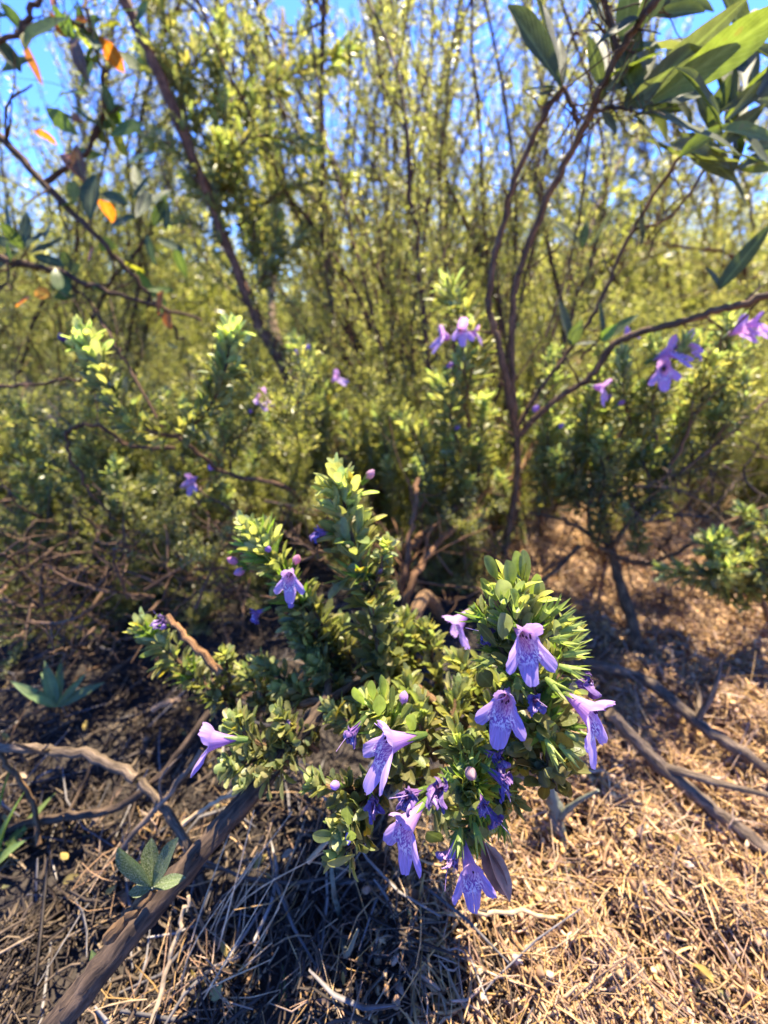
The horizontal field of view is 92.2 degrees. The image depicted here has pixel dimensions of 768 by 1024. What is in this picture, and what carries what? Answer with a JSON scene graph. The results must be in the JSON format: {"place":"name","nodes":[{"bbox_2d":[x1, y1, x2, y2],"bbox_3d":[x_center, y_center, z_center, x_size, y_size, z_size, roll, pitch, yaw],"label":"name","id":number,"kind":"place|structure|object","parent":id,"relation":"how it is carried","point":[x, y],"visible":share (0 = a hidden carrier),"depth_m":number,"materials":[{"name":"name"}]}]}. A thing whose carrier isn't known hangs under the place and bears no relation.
{"place":"outdoors","nodes":[
{"label":"outdoors","id":0,"kind":"place"},
{"bbox_2d":[0,0,201,395],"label":"oak bough","id":1,"kind":"object","parent":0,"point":[27,30],"visible":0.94,"depth_m":0.42,"materials":[{"name":"green plant"}]},
{"bbox_2d":[0,251,767,1023],"bbox_3d":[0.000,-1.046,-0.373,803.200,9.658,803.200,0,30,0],"label":"ground","id":2,"kind":"structure","parent":0,"point":[54,993],"depth_m":0.32,"materials":[{"name":"soil"}]},
{"bbox_2d":[0,766,54,862],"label":"broadleaf herb","id":3,"kind":"object","parent":2,"relation":"on","point":[12,844],"visible":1,"depth_m":0.24,"materials":[{"name":"green plant"}]},
{"bbox_2d":[50,903,64,920],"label":"fallen stick","id":4,"kind":"object","parent":2,"relation":"on","point":[53,913],"visible":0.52,"depth_m":0.22,"materials":[{"name":"brown wood"}]},
{"bbox_2d":[11,660,104,706],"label":"broadleaf herb","id":5,"kind":"object","parent":2,"relation":"on","point":[50,695],"visible":1,"depth_m":0.28,"materials":[{"name":"green plant"}]},
{"bbox_2d":[0,143,143,344],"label":"tall shrub","id":6,"kind":"object","parent":2,"relation":"on","point":[17,281],"visible":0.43,"depth_m":1.34,"materials":[{"name":"green plant"}]},
{"bbox_2d":[90,950,95,959],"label":"broadleaf herb","id":7,"kind":"object","parent":2,"relation":"on","point":[92,954],"visible":0.26,"depth_m":0.17,"materials":[{"name":"green plant"}]},
{"bbox_2d":[0,476,210,722],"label":"dead brush","id":8,"kind":"object","parent":2,"relation":"on","point":[72,617],"visible":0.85,"depth_m":0.33,"materials":[{"name":"brown wood"}]},
{"bbox_2d":[0,467,217,678],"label":"leafy bush","id":9,"kind":"object","parent":2,"relation":"on","point":[108,606],"visible":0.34,"depth_m":0.41,"materials":[{"name":"green plant"}]},
{"bbox_2d":[0,174,232,371],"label":"tall shrub","id":10,"kind":"object","parent":2,"relation":"on","point":[25,278],"visible":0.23,"depth_m":1.63,"materials":[{"name":"green plant"}]},
{"bbox_2d":[0,0,234,423],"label":"feathery shrub","id":11,"kind":"object","parent":2,"relation":"on","point":[80,232],"visible":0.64,"depth_m":0.78,"materials":[{"name":"green plant"}]},
{"bbox_2d":[0,337,238,516],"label":"leafy bush","id":12,"kind":"object","parent":2,"relation":"on","point":[121,363],"visible":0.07,"depth_m":0.59,"materials":[{"name":"green plant"}]},
{"bbox_2d":[62,809,196,852],"bbox_3d":[-0.205,0.236,0.252,0.146,0.083,0.017,-8,31,-13],"label":"fallen stick","id":13,"kind":"object","parent":2,"relation":"on","point":[64,841],"visible":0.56,"depth_m":0.24,"materials":[{"name":"brown wood"}]},
{"bbox_2d":[0,381,261,587],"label":"leafy bush","id":14,"kind":"object","parent":2,"relation":"on","point":[205,503],"visible":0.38,"depth_m":0.44,"materials":[{"name":"green plant"}]},
{"bbox_2d":[0,338,262,396],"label":"leafy bush","id":15,"kind":"object","parent":2,"relation":"on","point":[32,378],"visible":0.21,"depth_m":1.52,"materials":[{"name":"green plant"}]},
{"bbox_2d":[0,374,274,471],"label":"leafy bush","id":16,"kind":"object","parent":2,"relation":"on","point":[63,406],"visible":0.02,"depth_m":0.79,"materials":[{"name":"green plant"}]},
{"bbox_2d":[11,0,280,383],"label":"tall shrub","id":17,"kind":"object","parent":2,"relation":"on","point":[117,179],"visible":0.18,"depth_m":1.34,"materials":[{"name":"green plant"}]},
{"bbox_2d":[0,328,303,555],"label":"leafy bush","id":18,"kind":"object","parent":2,"relation":"on","point":[38,466],"visible":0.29,"depth_m":0.47,"materials":[{"name":"green plant"}]},
{"bbox_2d":[102,748,203,867],"bbox_3d":[-0.173,0.219,0.234,0.137,0.129,0.009,-15,33,-24],"label":"fallen stick","id":19,"kind":"object","parent":2,"relation":"on","point":[155,809],"visible":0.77,"depth_m":0.23,"materials":[{"name":"brown wood"}]},
{"bbox_2d":[0,281,315,538],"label":"flowering shrub","id":20,"kind":"object","parent":2,"relation":"on","point":[96,372],"visible":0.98,"depth_m":0.29,"materials":[{"name":"green plant"}]},
{"bbox_2d":[27,292,294,388],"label":"leafy bush","id":21,"kind":"object","parent":2,"relation":"on","point":[181,349],"visible":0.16,"depth_m":1.56,"materials":[{"name":"green plant"}]},
{"bbox_2d":[1,491,327,712],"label":"dead brush","id":22,"kind":"object","parent":2,"relation":"on","point":[153,583],"visible":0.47,"depth_m":0.34,"materials":[{"name":"brown wood"}]},
{"bbox_2d":[150,697,180,711],"bbox_3d":[-0.160,0.141,0.270,0.021,0.010,0.008,0,30,0],"label":"fallen stick","id":23,"kind":"object","parent":2,"relation":"on","point":[157,706],"visible":1,"depth_m":0.27,"materials":[{"name":"brown wood"}]},
{"bbox_2d":[89,0,242,358],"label":"tall shrub","id":24,"kind":"object","parent":2,"relation":"on","point":[202,166],"visible":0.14,"depth_m":1.96,"materials":[{"name":"green plant"}]},
{"bbox_2d":[0,465,366,608],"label":"leafy bush","id":25,"kind":"object","parent":2,"relation":"on","point":[5,500],"visible":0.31,"depth_m":0.39,"materials":[{"name":"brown plant"}]},
{"bbox_2d":[53,431,320,637],"bbox_3d":[-0.219,0.015,0.457,0.283,0.193,0.360,-7,31,-11],"label":"leafy bush","id":26,"kind":"object","parent":2,"relation":"on","point":[177,541],"visible":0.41,"depth_m":0.39,"materials":[{"name":"green plant"}]},
{"bbox_2d":[137,777,250,913],"bbox_3d":[-0.096,0.242,0.231,0.038,0.124,0.140,-25,38,-36],"label":"fallen stick","id":27,"kind":"object","parent":2,"relation":"on","point":[165,810],"visible":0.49,"depth_m":0.23,"materials":[{"name":"brown wood"}]},
{"bbox_2d":[103,53,299,331],"bbox_3d":[-1.781,-2.336,3.063,2.485,1.776,0.681,5,30,8],"label":"tall shrub","id":28,"kind":"object","parent":2,"relation":"on","point":[184,193],"visible":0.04,"depth_m":2.84,"materials":[{"name":"green plant"}]},
{"bbox_2d":[0,339,431,545],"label":"leafy bush","id":29,"kind":"object","parent":2,"relation":"on","point":[151,372],"visible":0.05,"depth_m":0.83,"materials":[{"name":"green plant"}]},
{"bbox_2d":[50,303,411,553],"bbox_3d":[-0.130,-0.091,0.496,0.520,0.329,0.351,-17,34,-27],"label":"leafy bush","id":30,"kind":"object","parent":2,"relation":"on","point":[297,449],"visible":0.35,"depth_m":0.47,"materials":[{"name":"green plant"}]},
{"bbox_2d":[182,775,279,826],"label":"straw stalk","id":31,"kind":"object","parent":2,"relation":"on","point":[186,821],"visible":0.53,"depth_m":0.20,"materials":[{"name":"beige plant"}]},
{"bbox_2d":[120,0,364,452],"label":"bare stem shrub","id":32,"kind":"object","parent":2,"relation":"on","point":[229,158],"visible":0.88,"depth_m":0.61,"materials":[{"name":"green plant"}]},
{"bbox_2d":[142,0,356,393],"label":"tall shrub","id":33,"kind":"object","parent":2,"relation":"on","point":[235,39],"visible":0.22,"depth_m":0.99,"materials":[{"name":"green plant"}]},
{"bbox_2d":[179,809,337,1022],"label":"dry grass tuft","id":34,"kind":"object","parent":2,"relation":"on","point":[240,969],"visible":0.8,"depth_m":0.19,"materials":[{"name":"plant"}]},
{"bbox_2d":[175,0,346,352],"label":"tall shrub","id":35,"kind":"object","parent":2,"relation":"on","point":[292,105],"visible":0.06,"depth_m":1.43,"materials":[{"name":"green plant"}]},
{"bbox_2d":[278,964,287,1007],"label":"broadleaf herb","id":36,"kind":"object","parent":2,"relation":"on","point":[284,985],"visible":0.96,"depth_m":0.19,"materials":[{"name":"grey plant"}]},
{"bbox_2d":[250,820,316,1021],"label":"dry grass tuft","id":37,"kind":"object","parent":2,"relation":"on","point":[255,950],"visible":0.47,"depth_m":0.21,"materials":[{"name":"plant"}]},
{"bbox_2d":[155,469,417,597],"bbox_3d":[-0.149,0.033,0.508,0.403,0.247,0.262,0,30,0],"label":"dead brush","id":38,"kind":"object","parent":2,"relation":"on","point":[284,505],"visible":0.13,"depth_m":0.44,"materials":[{"name":"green plant"}]},
{"bbox_2d":[0,534,580,1023],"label":"twig litter","id":39,"kind":"object","parent":2,"relation":"on","point":[14,938],"visible":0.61,"depth_m":0.21,"materials":[{"name":"plant"}]},
{"bbox_2d":[0,671,52,846],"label":"fallen stick","id":40,"kind":"object","parent":39,"relation":"on","point":[23,785],"visible":1,"depth_m":0.25,"materials":[{"name":"brown wood"}]},
{"bbox_2d":[0,709,210,832],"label":"fallen stick","id":41,"kind":"object","parent":39,"relation":"on","point":[69,814],"visible":0.91,"depth_m":0.25,"materials":[{"name":"brown wood"}]},
{"bbox_2d":[0,741,138,783],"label":"fallen stick","id":42,"kind":"object","parent":41,"relation":"on","point":[128,773],"visible":1,"depth_m":0.24,"materials":[{"name":"brown wood"}]},
{"bbox_2d":[149,895,191,1023],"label":"straw stalk","id":43,"kind":"object","parent":39,"relation":"on","point":[165,972],"visible":1,"depth_m":0.18,"materials":[{"name":"beige plant"}]},
{"bbox_2d":[60,299,535,433],"bbox_3d":[-0.200,-0.412,1.034,1.384,0.352,0.619,0,30,0],"label":"leafy bush","id":44,"kind":"object","parent":2,"relation":"on","point":[163,367],"visible":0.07,"depth_m":0.91,"materials":[{"name":"green plant"}]},
{"bbox_2d":[40,452,615,1023],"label":"flowering shrub","id":45,"kind":"object","parent":2,"relation":"on","point":[392,714],"visible":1,"depth_m":0.15,"materials":[{"name":"green plant"}]},
{"bbox_2d":[115,837,185,897],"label":"leafy shoot","id":46,"kind":"object","parent":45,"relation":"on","point":[146,875],"visible":1,"depth_m":0.14,"materials":[{"name":"green plant"}]},
{"bbox_2d":[165,613,222,675],"bbox_3d":[-0.105,0.073,0.202,0.040,0.026,0.006,17,34,26],"label":"fallen stick","id":47,"kind":"object","parent":45,"relation":"on","point":[209,661],"visible":1,"depth_m":0.20,"materials":[{"name":"brown wood"}]},
{"bbox_2d":[243,0,434,319],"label":"tall shrub","id":48,"kind":"object","parent":2,"relation":"on","point":[375,170],"visible":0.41,"depth_m":1.25,"materials":[{"name":"green plant"}]},
{"bbox_2d":[330,866,358,958],"bbox_3d":[-0.023,0.226,0.205,0.023,0.096,0.072,0,30,0],"label":"lichen stick","id":49,"kind":"object","parent":2,"relation":"on","point":[346,952],"visible":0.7,"depth_m":0.20,"materials":[{"name":"grey wood"}]},
{"bbox_2d":[306,789,399,864],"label":"straw stalk","id":50,"kind":"object","parent":2,"relation":"on","point":[319,849],"visible":0.3,"depth_m":0.19,"materials":[{"name":"beige plant"}]},
{"bbox_2d":[69,0,656,535],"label":"airy shrub","id":51,"kind":"object","parent":2,"relation":"on","point":[339,332],"visible":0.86,"depth_m":0.63,"materials":[{"name":"green plant"}]},
{"bbox_2d":[198,409,531,546],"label":"leafy bush","id":52,"kind":"object","parent":2,"relation":"on","point":[371,456],"visible":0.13,"depth_m":0.52,"materials":[{"name":"green plant"}]},
{"bbox_2d":[168,269,581,448],"bbox_3d":[0.085,-0.361,0.915,1.298,0.427,0.581,0,30,0],"label":"leafy bush","id":53,"kind":"object","parent":2,"relation":"on","point":[481,360],"visible":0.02,"depth_m":0.88,"materials":[{"name":"green plant"}]},
{"bbox_2d":[0,71,767,368],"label":"scrub","id":54,"kind":"object","parent":2,"relation":"on","point":[202,309],"visible":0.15,"depth_m":1.94,"materials":[{"name":"green plant"}]},
{"bbox_2d":[2,686,767,1023],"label":"leaf litter","id":55,"kind":"object","parent":2,"relation":"on","point":[414,894],"visible":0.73,"depth_m":0.21,"materials":[{"name":"plant"}]},
{"bbox_2d":[205,273,590,387],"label":"leafy bush","id":56,"kind":"object","parent":2,"relation":"on","point":[322,339],"visible":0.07,"depth_m":1.52,"materials":[{"name":"green plant"}]},
{"bbox_2d":[301,0,500,352],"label":"tall shrub","id":57,"kind":"object","parent":2,"relation":"on","point":[371,88],"visible":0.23,"depth_m":1.56,"materials":[{"name":"green plant"}]},
{"bbox_2d":[301,0,510,327],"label":"tall shrub","id":58,"kind":"object","parent":2,"relation":"on","point":[333,89],"visible":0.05,"depth_m":2.06,"materials":[{"name":"green plant"}]},
{"bbox_2d":[278,426,540,596],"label":"leafy bush","id":59,"kind":"object","parent":2,"relation":"on","point":[471,526],"visible":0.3,"depth_m":0.44,"materials":[{"name":"green plant"}]},
{"bbox_2d":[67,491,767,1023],"bbox_3d":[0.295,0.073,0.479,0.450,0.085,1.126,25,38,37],"label":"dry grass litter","id":60,"kind":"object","parent":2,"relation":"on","point":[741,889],"visible":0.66,"depth_m":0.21,"materials":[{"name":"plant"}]},
{"bbox_2d":[148,275,695,443],"bbox_3d":[0.225,-0.406,1.015,1.592,0.399,0.585,0,30,0],"label":"leafy bush","id":61,"kind":"object","parent":2,"relation":"on","point":[534,317],"visible":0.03,"depth_m":0.87,"materials":[{"name":"green plant"}]},
{"bbox_2d":[283,267,563,640],"bbox_3d":[0.047,-0.060,0.411,0.381,0.361,0.417,0,30,0],"label":"flowering shrub","id":62,"kind":"object","parent":2,"relation":"on","point":[450,438],"visible":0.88,"depth_m":0.43,"materials":[{"name":"green plant"}]},
{"bbox_2d":[273,492,584,617],"bbox_3d":[0.092,0.065,0.445,0.465,0.220,0.239,-4,30,-8],"label":"dead brush","id":63,"kind":"object","parent":2,"relation":"on","point":[491,554],"visible":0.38,"depth_m":0.41,"materials":[{"name":"brown wood"}]},
{"bbox_2d":[399,0,510,316],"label":"tall shrub","id":64,"kind":"object","parent":2,"relation":"on","point":[452,119],"visible":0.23,"depth_m":1.22,"materials":[{"name":"green plant"}]},
{"bbox_2d":[340,18,576,288],"bbox_3d":[0.499,-2.609,3.113,2.005,1.907,1.021,7,31,11],"label":"tall shrub","id":65,"kind":"object","parent":2,"relation":"on","point":[485,144],"visible":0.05,"depth_m":2.88,"materials":[{"name":"green plant"}]},
{"bbox_2d":[355,906,576,947],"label":"straw stalk","id":66,"kind":"object","parent":2,"relation":"on","point":[512,912],"visible":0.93,"depth_m":0.20,"materials":[{"name":"beige plant"}]},
{"bbox_2d":[406,0,626,361],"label":"tall shrub","id":67,"kind":"object","parent":2,"relation":"on","point":[491,126],"visible":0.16,"depth_m":1.65,"materials":[{"name":"green plant"}]},
{"bbox_2d":[356,357,767,535],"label":"leafy bush","id":68,"kind":"object","parent":2,"relation":"on","point":[503,464],"visible":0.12,"depth_m":0.53,"materials":[{"name":"green plant"}]},
{"bbox_2d":[356,483,767,1023],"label":"straw litter","id":69,"kind":"object","parent":2,"relation":"on","point":[635,998],"visible":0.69,"depth_m":0.23,"materials":[{"name":"beige plant"}]},
{"bbox_2d":[625,622,708,665],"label":"straw stalk","id":70,"kind":"object","parent":69,"relation":"on","point":[687,648],"visible":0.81,"depth_m":0.39,"materials":[{"name":"brown plant"}]},
{"bbox_2d":[583,657,767,778],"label":"fallen branch","id":71,"kind":"object","parent":69,"relation":"on","point":[691,717],"visible":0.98,"depth_m":0.30,"materials":[{"name":"brown wood"}]},
{"bbox_2d":[408,268,719,374],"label":"leafy bush","id":72,"kind":"object","parent":2,"relation":"on","point":[631,292],"visible":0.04,"depth_m":1.59,"materials":[{"name":"green plant"}]},
{"bbox_2d":[540,753,598,892],"bbox_3d":[0.116,0.194,0.231,0.025,0.080,0.054,-6,31,-11],"label":"lichen stick","id":73,"kind":"object","parent":2,"relation":"on","point":[559,811],"visible":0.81,"depth_m":0.24,"materials":[{"name":"grey wood"}]},
{"bbox_2d":[461,0,767,559],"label":"broadleaf shrub","id":74,"kind":"object","parent":2,"relation":"on","point":[722,51],"visible":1,"depth_m":0.28,"materials":[{"name":"brown plant"}]},
{"bbox_2d":[557,0,680,355],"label":"tall shrub","id":75,"kind":"object","parent":2,"relation":"on","point":[624,169],"visible":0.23,"depth_m":1.69,"materials":[{"name":"green plant"}]},
{"bbox_2d":[596,503,643,658],"bbox_3d":[0.257,0.043,0.410,0.036,0.176,0.175,-4,30,-7],"label":"dead stick","id":76,"kind":"object","parent":2,"relation":"on","point":[630,614],"visible":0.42,"depth_m":0.40,"materials":[{"name":"grey wood"}]},
{"bbox_2d":[477,0,767,337],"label":"tall shrub","id":77,"kind":"object","parent":2,"relation":"on","point":[656,27],"visible":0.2,"depth_m":1.89,"materials":[{"name":"green plant"}]},
{"bbox_2d":[479,302,767,627],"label":"flowering shrub","id":78,"kind":"object","parent":2,"relation":"on","point":[629,445],"visible":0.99,"depth_m":0.38,"materials":[{"name":"green plant"}]},
{"bbox_2d":[481,274,767,468],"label":"leafy bush","id":79,"kind":"object","parent":2,"relation":"on","point":[761,355],"visible":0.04,"depth_m":0.80,"materials":[{"name":"green plant"}]},
{"bbox_2d":[495,307,767,498],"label":"leafy bush","id":80,"kind":"object","parent":2,"relation":"on","point":[593,360],"visible":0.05,"depth_m":0.75,"materials":[{"name":"green plant"}]},
{"bbox_2d":[523,56,767,369],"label":"tall shrub","id":81,"kind":"object","parent":2,"relation":"on","point":[714,250],"visible":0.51,"depth_m":1.33,"materials":[{"name":"green plant"}]},
{"bbox_2d":[527,362,767,532],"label":"leafy bush","id":82,"kind":"object","parent":2,"relation":"on","point":[752,480],"visible":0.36,"depth_m":0.57,"materials":[{"name":"green plant"}]},
{"bbox_2d":[566,421,767,607],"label":"dead brush","id":83,"kind":"object","parent":2,"relation":"on","point":[690,504],"visible":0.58,"depth_m":0.41,"materials":[{"name":"brown plant"}]},
{"bbox_2d":[605,708,767,859],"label":"fallen branch","id":84,"kind":"object","parent":2,"relation":"on","point":[674,775],"visible":1,"depth_m":0.25,"materials":[{"name":"wood"}]},
{"bbox_2d":[636,266,767,380],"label":"leafy bush","id":85,"kind":"object","parent":2,"relation":"on","point":[706,301],"visible":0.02,"depth_m":1.63,"materials":[{"name":"green plant"}]},
{"bbox_2d":[652,499,767,621],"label":"leafy bush","id":86,"kind":"object","parent":2,"relation":"on","point":[726,579],"visible":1,"depth_m":0.34,"materials":[{"name":"green plant"}]},
{"bbox_2d":[0,0,767,300],"label":"sky","id":87,"kind":"structure","parent":0,"point":[44,59],"materials":[{"name":"blue"}]}
]}

